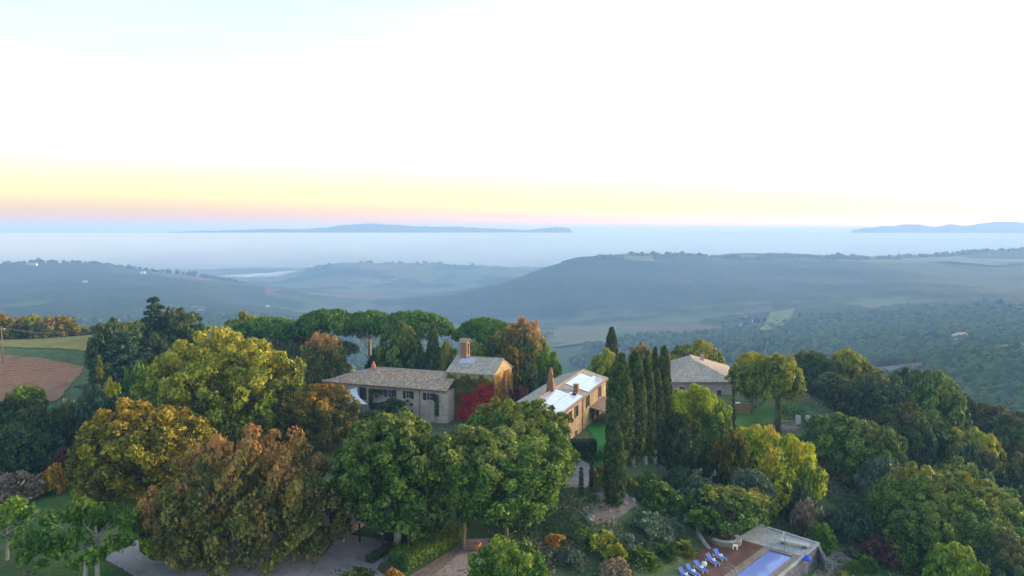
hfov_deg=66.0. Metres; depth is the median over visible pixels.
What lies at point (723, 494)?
olive tree
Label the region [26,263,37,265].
farm building
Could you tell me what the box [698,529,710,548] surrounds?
stone edging
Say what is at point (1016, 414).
wood tree
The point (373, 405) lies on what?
climbing vine
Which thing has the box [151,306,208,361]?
evergreen tree
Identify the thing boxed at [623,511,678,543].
garden bush
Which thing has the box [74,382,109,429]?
scrub tree
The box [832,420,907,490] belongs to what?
oak tree
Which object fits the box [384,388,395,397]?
window
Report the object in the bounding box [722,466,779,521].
garden bush
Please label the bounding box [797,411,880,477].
oak tree
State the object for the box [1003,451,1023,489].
wood tree
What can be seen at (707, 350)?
oak tree
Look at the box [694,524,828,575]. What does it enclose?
pool terrace
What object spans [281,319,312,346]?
oak tree
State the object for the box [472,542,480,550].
flower pot
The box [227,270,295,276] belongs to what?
fog bank
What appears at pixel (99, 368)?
columnar tree
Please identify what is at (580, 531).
garden bush
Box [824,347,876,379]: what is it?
oak tree
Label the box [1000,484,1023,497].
wood tree
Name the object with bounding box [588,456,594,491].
cypress tree
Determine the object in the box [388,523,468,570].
box hedge
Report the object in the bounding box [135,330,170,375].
evergreen tree
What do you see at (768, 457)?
poplar tree
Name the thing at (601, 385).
window
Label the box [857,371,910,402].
wood tree
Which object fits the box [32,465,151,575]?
meadow
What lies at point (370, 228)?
mountains
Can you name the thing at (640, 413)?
cypress tree
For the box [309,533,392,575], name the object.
driveway
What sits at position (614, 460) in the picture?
cypress tree
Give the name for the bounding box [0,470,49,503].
garden bush
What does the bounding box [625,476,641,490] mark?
garden bush
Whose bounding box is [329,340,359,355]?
umbrella pine
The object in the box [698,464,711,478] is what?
wild bush
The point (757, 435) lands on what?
poplar tree
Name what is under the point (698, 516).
fan palm
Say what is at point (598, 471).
garden bush
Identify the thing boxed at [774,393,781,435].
cypress tree
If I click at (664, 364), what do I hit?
cypress tree
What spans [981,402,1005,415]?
wood tree
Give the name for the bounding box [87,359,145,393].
cedar tree
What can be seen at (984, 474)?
wood tree
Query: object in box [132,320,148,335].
hillside tree
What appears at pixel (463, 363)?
house
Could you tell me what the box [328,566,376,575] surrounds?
garden bush
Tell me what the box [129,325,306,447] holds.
chestnut tree
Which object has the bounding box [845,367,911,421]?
wood tree
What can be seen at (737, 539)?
curved seat wall
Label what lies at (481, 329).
umbrella pine
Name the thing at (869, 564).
wild bush
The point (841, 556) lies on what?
dirt bank
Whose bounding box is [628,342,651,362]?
autumn tree
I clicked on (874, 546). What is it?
garden bush
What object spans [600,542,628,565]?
wild bush
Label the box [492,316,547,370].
autumn tree
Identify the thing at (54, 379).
ploughed field
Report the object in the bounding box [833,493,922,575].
lawn
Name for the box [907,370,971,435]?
wood tree
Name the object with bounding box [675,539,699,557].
fan palm
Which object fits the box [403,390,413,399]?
window
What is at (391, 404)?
garden bush
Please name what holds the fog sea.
on the ground at (580, 298)
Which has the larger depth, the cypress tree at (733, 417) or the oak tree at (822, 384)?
the oak tree at (822, 384)
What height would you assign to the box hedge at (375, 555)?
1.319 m
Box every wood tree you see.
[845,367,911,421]
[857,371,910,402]
[867,402,937,475]
[890,366,918,383]
[895,407,955,454]
[903,369,946,395]
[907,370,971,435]
[932,426,1009,477]
[933,454,994,480]
[941,439,1014,488]
[949,468,998,487]
[963,396,1001,438]
[973,413,1023,455]
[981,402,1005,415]
[993,404,1012,413]
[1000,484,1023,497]
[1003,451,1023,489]
[1006,440,1023,472]
[1011,409,1023,422]
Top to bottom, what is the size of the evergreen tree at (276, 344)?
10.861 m
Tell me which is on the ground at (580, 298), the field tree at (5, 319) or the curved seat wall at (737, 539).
the field tree at (5, 319)
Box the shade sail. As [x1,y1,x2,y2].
[348,387,367,411]
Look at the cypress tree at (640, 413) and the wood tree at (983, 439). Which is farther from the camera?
the wood tree at (983, 439)
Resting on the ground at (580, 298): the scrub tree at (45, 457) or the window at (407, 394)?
the scrub tree at (45, 457)
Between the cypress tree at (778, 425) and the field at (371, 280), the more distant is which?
the field at (371, 280)
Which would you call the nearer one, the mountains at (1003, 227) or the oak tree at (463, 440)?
the oak tree at (463, 440)
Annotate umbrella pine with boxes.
[226,315,310,342]
[291,307,354,339]
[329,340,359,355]
[342,309,389,358]
[372,309,455,342]
[451,316,510,343]
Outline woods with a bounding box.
[2,247,1023,413]
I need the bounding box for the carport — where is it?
[354,506,432,544]
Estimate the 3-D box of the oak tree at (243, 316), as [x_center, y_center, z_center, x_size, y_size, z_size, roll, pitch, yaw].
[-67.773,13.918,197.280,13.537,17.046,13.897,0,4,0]
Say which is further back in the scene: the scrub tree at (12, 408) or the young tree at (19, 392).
the young tree at (19, 392)
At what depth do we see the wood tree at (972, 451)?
129.77 m
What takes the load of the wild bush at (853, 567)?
on the ground at (580, 298)
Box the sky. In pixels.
[0,0,1023,231]
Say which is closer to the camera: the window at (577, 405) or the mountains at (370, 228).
the window at (577, 405)
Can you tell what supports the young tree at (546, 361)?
on the ground at (580, 298)
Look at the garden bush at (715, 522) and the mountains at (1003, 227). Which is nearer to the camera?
the garden bush at (715, 522)
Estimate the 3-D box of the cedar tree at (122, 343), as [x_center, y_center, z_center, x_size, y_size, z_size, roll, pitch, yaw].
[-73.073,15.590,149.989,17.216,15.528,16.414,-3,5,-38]
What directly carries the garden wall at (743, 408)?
on the ground at (580, 298)
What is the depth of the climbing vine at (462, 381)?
140.35 m
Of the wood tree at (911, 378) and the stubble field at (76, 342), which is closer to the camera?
the wood tree at (911, 378)
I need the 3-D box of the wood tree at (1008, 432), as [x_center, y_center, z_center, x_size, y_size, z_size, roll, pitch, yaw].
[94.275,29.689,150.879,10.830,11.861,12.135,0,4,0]
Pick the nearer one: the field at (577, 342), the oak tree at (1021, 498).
the oak tree at (1021, 498)
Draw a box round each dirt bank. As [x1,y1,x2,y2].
[582,491,635,523]
[812,551,851,575]
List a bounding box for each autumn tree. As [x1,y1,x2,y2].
[63,397,217,510]
[134,480,227,571]
[153,423,353,575]
[267,383,360,453]
[300,331,351,384]
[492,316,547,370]
[494,345,528,392]
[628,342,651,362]
[668,345,685,357]
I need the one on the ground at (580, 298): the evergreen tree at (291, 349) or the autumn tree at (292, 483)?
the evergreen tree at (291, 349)
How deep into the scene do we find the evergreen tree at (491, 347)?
162.39 m
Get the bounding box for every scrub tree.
[0,397,44,429]
[0,421,50,475]
[10,405,75,449]
[13,429,66,471]
[40,445,73,478]
[41,462,67,494]
[51,403,81,446]
[56,397,76,424]
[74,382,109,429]
[84,391,124,439]
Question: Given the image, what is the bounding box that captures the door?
[358,386,366,399]
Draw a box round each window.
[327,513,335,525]
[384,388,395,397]
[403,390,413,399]
[423,392,435,400]
[575,404,578,418]
[586,395,589,407]
[598,385,601,398]
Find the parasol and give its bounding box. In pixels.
[803,554,810,561]
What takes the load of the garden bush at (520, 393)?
on the ground at (580, 298)
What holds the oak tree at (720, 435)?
on the ground at (580, 298)
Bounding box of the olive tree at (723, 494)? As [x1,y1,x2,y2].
[680,484,775,535]
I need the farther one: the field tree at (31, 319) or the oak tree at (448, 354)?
the field tree at (31, 319)
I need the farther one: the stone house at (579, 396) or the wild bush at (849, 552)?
the stone house at (579, 396)
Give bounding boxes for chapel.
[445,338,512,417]
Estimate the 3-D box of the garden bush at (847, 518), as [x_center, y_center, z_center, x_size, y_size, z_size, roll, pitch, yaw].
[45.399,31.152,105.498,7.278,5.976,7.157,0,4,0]
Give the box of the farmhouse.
[322,361,454,422]
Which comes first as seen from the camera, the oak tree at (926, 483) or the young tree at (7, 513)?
the young tree at (7, 513)
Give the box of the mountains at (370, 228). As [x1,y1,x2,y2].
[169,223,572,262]
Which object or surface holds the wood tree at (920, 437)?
on the ground at (580, 298)
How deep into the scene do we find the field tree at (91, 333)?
245.83 m
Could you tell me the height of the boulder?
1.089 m
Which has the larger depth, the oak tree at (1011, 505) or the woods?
the woods
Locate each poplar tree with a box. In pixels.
[734,424,779,460]
[749,443,801,517]
[765,432,829,501]
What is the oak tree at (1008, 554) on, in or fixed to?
on the ground at (580, 298)
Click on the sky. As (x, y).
(116, 115)
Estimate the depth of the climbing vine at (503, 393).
141.89 m
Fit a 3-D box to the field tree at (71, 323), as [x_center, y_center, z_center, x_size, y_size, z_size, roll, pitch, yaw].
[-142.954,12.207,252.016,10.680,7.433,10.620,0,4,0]
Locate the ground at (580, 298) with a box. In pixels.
[0,232,1023,575]
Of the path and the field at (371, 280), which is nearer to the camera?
the path
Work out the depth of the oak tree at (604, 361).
150.09 m
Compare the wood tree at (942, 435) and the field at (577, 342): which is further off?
the field at (577, 342)
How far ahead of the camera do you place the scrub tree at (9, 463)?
108.53 m
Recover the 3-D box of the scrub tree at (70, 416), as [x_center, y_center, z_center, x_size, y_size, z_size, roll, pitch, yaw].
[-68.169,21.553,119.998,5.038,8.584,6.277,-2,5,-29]
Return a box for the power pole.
[0,327,4,362]
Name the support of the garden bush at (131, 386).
on the ground at (580, 298)
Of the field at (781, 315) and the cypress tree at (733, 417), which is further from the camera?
the field at (781, 315)
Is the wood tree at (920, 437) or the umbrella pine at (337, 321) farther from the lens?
the umbrella pine at (337, 321)
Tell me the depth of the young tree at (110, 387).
135.07 m
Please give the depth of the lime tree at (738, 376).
146.01 m
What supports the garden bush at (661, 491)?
on the ground at (580, 298)
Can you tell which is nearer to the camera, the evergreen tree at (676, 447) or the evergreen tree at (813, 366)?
the evergreen tree at (676, 447)
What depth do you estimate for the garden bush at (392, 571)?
77.57 m
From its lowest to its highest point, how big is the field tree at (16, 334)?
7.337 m
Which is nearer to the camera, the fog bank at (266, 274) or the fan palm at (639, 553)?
the fan palm at (639, 553)
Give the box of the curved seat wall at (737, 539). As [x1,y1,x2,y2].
[711,535,741,547]
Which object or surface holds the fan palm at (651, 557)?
on the ground at (580, 298)
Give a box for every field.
[0,334,101,350]
[0,354,83,401]
[140,304,204,310]
[344,277,408,283]
[552,337,622,345]
[562,253,669,261]
[760,308,793,329]
[935,257,1023,264]
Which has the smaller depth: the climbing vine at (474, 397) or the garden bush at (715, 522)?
the garden bush at (715, 522)
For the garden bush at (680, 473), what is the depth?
106.52 m
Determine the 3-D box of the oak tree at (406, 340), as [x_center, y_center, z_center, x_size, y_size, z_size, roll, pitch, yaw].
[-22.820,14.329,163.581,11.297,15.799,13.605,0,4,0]
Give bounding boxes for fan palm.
[626,545,658,567]
[638,551,662,570]
[655,543,681,562]
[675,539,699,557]
[682,509,710,538]
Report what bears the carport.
on the ground at (580, 298)
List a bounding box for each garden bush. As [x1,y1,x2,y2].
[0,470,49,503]
[126,365,147,397]
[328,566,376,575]
[357,409,386,421]
[378,396,406,418]
[383,567,402,575]
[508,384,528,401]
[544,533,566,547]
[549,546,585,567]
[565,525,598,541]
[582,529,619,556]
[594,462,610,491]
[598,556,631,575]
[606,533,638,552]
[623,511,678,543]
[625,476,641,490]
[635,479,689,516]
[636,473,661,489]
[661,465,692,487]
[677,468,720,507]
[678,484,714,508]
[698,504,732,538]
[710,430,756,486]
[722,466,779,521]
[779,481,818,519]
[789,497,824,534]
[809,522,837,555]
[822,499,879,544]
[860,534,909,570]
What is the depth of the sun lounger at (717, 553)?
91.65 m
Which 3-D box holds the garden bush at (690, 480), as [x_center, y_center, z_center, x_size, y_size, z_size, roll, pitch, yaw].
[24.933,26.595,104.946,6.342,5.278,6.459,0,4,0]
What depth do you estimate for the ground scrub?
95.70 m
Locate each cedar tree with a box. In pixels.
[74,330,168,389]
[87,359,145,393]
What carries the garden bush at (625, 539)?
on the ground at (580, 298)
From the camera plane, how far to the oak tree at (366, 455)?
80.73 m
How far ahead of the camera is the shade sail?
143.00 m
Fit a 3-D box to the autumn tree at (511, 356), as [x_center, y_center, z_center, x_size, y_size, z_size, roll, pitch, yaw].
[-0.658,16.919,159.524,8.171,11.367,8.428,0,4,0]
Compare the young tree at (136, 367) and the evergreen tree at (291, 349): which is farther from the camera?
the evergreen tree at (291, 349)
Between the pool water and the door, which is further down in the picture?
the pool water
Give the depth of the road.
83.22 m
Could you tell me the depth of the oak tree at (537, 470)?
82.92 m
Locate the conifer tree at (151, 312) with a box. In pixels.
[140,295,169,340]
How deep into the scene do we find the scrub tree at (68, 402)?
129.16 m
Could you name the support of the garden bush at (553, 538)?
on the ground at (580, 298)
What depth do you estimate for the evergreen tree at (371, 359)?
166.58 m
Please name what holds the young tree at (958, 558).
on the ground at (580, 298)
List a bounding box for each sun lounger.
[678,566,689,575]
[684,563,699,575]
[693,559,707,572]
[705,553,719,566]
[712,548,726,561]
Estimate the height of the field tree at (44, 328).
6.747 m
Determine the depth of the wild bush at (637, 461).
108.79 m
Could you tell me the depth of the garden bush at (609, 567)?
83.45 m
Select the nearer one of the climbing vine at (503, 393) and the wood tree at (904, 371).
the climbing vine at (503, 393)
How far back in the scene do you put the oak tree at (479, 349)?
158.82 m
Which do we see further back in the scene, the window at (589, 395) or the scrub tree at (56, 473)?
the window at (589, 395)
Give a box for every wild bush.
[587,493,599,503]
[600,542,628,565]
[628,458,639,466]
[637,470,652,482]
[666,517,687,535]
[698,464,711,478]
[817,514,825,522]
[836,570,850,575]
[838,480,850,487]
[841,560,864,575]
[843,546,860,558]
[855,553,877,572]
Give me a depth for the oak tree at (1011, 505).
105.82 m
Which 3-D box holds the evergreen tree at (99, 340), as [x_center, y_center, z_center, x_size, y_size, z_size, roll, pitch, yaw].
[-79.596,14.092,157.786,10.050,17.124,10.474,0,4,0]
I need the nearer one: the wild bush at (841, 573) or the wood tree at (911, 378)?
the wild bush at (841, 573)
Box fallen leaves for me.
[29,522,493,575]
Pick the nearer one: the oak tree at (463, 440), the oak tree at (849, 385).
the oak tree at (463, 440)
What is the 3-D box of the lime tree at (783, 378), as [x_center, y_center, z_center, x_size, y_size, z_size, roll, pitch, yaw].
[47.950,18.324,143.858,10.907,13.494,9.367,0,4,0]
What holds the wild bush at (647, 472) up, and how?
on the ground at (580, 298)
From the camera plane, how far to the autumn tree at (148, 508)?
77.26 m
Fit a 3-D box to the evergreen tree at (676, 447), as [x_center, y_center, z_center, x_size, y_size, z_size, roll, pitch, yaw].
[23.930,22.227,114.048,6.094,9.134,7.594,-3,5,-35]
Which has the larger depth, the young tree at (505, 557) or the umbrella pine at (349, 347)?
the umbrella pine at (349, 347)
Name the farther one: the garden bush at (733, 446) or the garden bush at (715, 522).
the garden bush at (733, 446)
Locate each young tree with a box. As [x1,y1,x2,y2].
[0,495,59,560]
[5,384,48,411]
[13,494,151,575]
[102,376,120,403]
[123,362,144,397]
[467,534,549,575]
[536,345,562,378]
[853,452,910,503]
[922,541,989,575]
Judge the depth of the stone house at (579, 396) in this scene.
129.70 m
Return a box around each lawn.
[587,422,605,481]
[734,402,809,426]
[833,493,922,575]
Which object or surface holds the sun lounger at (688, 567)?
on the pool terrace
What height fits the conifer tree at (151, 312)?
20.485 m
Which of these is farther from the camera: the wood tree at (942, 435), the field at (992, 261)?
the field at (992, 261)
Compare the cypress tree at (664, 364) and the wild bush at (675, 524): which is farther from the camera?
the cypress tree at (664, 364)
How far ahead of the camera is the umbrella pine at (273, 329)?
181.37 m
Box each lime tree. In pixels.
[724,351,769,411]
[746,352,806,422]
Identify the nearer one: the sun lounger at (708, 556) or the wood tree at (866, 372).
the sun lounger at (708, 556)
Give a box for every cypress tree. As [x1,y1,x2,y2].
[427,322,439,370]
[578,467,583,495]
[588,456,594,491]
[601,421,626,506]
[604,352,635,459]
[605,326,618,353]
[627,350,647,467]
[636,357,656,464]
[647,366,664,463]
[651,346,658,368]
[657,344,672,438]
[730,386,735,430]
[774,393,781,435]
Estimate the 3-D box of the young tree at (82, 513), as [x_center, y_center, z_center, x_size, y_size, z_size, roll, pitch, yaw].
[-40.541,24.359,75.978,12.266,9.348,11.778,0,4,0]
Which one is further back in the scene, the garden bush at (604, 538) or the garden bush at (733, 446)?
the garden bush at (733, 446)
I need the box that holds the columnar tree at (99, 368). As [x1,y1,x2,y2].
[95,355,104,389]
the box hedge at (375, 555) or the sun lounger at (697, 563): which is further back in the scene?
the sun lounger at (697, 563)
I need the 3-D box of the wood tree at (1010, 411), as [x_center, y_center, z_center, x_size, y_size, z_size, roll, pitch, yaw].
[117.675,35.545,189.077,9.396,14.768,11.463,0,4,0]
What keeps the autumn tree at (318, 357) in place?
on the ground at (580, 298)
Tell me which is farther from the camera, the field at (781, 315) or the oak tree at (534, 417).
the field at (781, 315)
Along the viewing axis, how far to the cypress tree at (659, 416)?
111.81 m
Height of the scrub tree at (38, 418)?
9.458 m
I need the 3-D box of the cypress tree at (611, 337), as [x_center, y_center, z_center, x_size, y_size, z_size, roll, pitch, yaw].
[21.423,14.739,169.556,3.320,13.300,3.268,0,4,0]
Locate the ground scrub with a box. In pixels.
[12,387,944,575]
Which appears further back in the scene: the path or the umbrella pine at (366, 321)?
the umbrella pine at (366, 321)
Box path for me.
[566,459,594,486]
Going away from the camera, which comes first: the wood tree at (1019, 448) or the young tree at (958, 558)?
the young tree at (958, 558)
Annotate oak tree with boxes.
[224,310,263,339]
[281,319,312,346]
[329,406,462,545]
[373,320,423,368]
[414,424,509,548]
[437,339,457,370]
[449,423,576,538]
[461,396,581,482]
[470,340,488,356]
[587,347,615,396]
[670,338,729,366]
[672,383,732,463]
[698,409,732,466]
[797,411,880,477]
[803,371,848,402]
[818,378,890,415]
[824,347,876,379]
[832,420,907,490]
[865,461,1004,553]
[882,501,962,574]
[918,506,1023,574]
[963,475,1023,526]
[971,529,1023,575]
[1016,494,1023,524]
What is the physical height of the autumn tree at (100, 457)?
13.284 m
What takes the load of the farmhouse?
on the ground at (580, 298)
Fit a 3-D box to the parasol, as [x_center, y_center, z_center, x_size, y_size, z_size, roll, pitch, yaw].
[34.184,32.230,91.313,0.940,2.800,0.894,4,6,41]
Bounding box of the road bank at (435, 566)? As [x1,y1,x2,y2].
[410,545,463,575]
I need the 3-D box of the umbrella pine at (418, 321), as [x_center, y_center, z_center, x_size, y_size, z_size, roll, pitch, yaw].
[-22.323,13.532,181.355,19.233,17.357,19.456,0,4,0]
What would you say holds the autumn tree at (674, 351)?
on the ground at (580, 298)
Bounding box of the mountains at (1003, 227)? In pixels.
[851,221,1023,232]
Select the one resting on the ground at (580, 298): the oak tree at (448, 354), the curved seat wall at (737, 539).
the oak tree at (448, 354)
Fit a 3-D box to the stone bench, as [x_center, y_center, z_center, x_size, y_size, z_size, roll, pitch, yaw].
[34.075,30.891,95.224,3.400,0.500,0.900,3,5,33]
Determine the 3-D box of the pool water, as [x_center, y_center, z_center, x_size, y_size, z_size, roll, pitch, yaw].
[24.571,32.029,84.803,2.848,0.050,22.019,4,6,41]
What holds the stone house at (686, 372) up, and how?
on the ground at (580, 298)
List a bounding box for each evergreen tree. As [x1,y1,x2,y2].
[83,316,142,370]
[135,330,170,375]
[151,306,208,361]
[258,340,280,358]
[277,339,308,385]
[364,348,377,368]
[417,346,439,370]
[482,336,503,356]
[516,366,547,393]
[657,412,701,471]
[794,349,838,381]
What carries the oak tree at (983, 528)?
on the ground at (580, 298)
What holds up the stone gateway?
on the ground at (580, 298)
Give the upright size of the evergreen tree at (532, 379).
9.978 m
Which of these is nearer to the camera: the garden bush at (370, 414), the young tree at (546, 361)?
the garden bush at (370, 414)
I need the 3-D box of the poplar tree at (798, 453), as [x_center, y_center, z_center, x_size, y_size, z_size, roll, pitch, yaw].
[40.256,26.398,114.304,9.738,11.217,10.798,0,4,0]
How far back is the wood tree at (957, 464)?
124.89 m
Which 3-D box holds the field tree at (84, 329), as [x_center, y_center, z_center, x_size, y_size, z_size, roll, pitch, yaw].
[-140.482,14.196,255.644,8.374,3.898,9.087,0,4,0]
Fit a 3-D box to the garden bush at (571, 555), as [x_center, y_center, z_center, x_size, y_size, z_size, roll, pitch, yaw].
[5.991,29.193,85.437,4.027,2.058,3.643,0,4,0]
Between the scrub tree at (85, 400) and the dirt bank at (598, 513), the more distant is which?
the scrub tree at (85, 400)
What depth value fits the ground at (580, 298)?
2097.58 m
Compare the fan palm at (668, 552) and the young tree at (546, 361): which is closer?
the fan palm at (668, 552)
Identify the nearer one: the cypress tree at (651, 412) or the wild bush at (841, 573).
the wild bush at (841, 573)
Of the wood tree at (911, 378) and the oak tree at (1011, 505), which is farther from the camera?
the wood tree at (911, 378)
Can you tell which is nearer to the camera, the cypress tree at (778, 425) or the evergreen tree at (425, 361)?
the cypress tree at (778, 425)
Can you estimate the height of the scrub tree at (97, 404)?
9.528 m
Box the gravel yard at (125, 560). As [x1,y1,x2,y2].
[105,532,336,575]
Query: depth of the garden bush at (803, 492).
107.87 m
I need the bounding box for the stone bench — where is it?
[779,538,809,548]
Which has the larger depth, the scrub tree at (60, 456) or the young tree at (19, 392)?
the young tree at (19, 392)
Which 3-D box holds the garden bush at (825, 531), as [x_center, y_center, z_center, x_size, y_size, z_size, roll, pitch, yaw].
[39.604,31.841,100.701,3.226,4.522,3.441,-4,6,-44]
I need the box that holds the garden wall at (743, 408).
[735,402,749,413]
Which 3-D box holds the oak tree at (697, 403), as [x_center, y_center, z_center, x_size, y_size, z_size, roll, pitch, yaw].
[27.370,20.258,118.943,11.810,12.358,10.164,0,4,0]
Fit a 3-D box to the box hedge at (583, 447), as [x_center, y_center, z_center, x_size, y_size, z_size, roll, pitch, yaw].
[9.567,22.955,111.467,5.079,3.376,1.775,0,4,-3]
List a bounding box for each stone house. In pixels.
[517,368,615,438]
[663,354,731,394]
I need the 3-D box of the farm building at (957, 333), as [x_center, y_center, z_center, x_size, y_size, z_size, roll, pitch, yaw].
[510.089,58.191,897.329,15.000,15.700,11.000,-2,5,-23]
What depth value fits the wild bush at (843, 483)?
124.74 m
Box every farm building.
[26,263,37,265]
[951,332,967,335]
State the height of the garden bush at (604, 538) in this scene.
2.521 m
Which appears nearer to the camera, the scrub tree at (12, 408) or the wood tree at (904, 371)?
the scrub tree at (12, 408)
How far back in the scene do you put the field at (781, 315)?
1502.38 m
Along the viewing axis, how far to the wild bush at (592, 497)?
96.84 m
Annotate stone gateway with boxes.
[781,415,810,424]
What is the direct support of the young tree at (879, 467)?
on the ground at (580, 298)
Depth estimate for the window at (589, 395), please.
132.16 m
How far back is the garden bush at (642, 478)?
103.90 m
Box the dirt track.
[762,422,804,434]
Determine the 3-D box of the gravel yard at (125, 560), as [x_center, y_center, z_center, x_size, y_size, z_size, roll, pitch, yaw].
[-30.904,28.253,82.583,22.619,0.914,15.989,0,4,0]
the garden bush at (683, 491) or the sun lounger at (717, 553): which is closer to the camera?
the sun lounger at (717, 553)
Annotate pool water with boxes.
[736,551,790,575]
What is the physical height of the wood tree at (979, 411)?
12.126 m
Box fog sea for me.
[0,233,1023,264]
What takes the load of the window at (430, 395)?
in the farmhouse
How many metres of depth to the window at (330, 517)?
89.36 m
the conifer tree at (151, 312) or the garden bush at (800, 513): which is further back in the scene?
the conifer tree at (151, 312)
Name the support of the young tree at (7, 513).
on the ground at (580, 298)
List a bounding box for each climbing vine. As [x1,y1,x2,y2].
[368,388,438,422]
[447,373,492,419]
[454,380,493,419]
[494,369,512,405]
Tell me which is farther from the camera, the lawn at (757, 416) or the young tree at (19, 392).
the lawn at (757, 416)
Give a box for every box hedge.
[365,541,395,562]
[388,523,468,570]
[570,438,597,458]
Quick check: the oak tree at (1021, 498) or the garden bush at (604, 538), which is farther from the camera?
the oak tree at (1021, 498)
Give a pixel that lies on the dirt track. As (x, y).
(794, 425)
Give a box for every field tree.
[0,313,14,338]
[0,316,29,338]
[13,314,50,338]
[28,318,67,338]
[47,315,81,336]
[68,326,91,335]
[80,331,95,335]
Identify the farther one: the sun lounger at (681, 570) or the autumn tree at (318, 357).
the autumn tree at (318, 357)
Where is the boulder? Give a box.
[585,514,594,521]
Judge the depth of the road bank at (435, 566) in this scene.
82.56 m
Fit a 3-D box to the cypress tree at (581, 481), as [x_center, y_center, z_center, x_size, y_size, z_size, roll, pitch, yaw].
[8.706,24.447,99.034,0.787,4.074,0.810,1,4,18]
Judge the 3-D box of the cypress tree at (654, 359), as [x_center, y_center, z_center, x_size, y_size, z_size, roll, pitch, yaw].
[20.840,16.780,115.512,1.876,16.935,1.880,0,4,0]
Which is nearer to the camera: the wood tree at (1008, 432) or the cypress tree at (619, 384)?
the cypress tree at (619, 384)
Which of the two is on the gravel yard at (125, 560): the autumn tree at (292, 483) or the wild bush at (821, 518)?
the autumn tree at (292, 483)
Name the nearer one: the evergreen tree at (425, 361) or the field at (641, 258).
the evergreen tree at (425, 361)
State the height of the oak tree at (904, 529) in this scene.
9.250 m
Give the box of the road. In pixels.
[433,538,489,575]
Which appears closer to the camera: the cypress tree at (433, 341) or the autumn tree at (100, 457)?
the autumn tree at (100, 457)
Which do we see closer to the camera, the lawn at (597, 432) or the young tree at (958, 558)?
the young tree at (958, 558)
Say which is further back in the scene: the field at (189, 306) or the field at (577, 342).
the field at (189, 306)
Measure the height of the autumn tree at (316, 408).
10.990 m

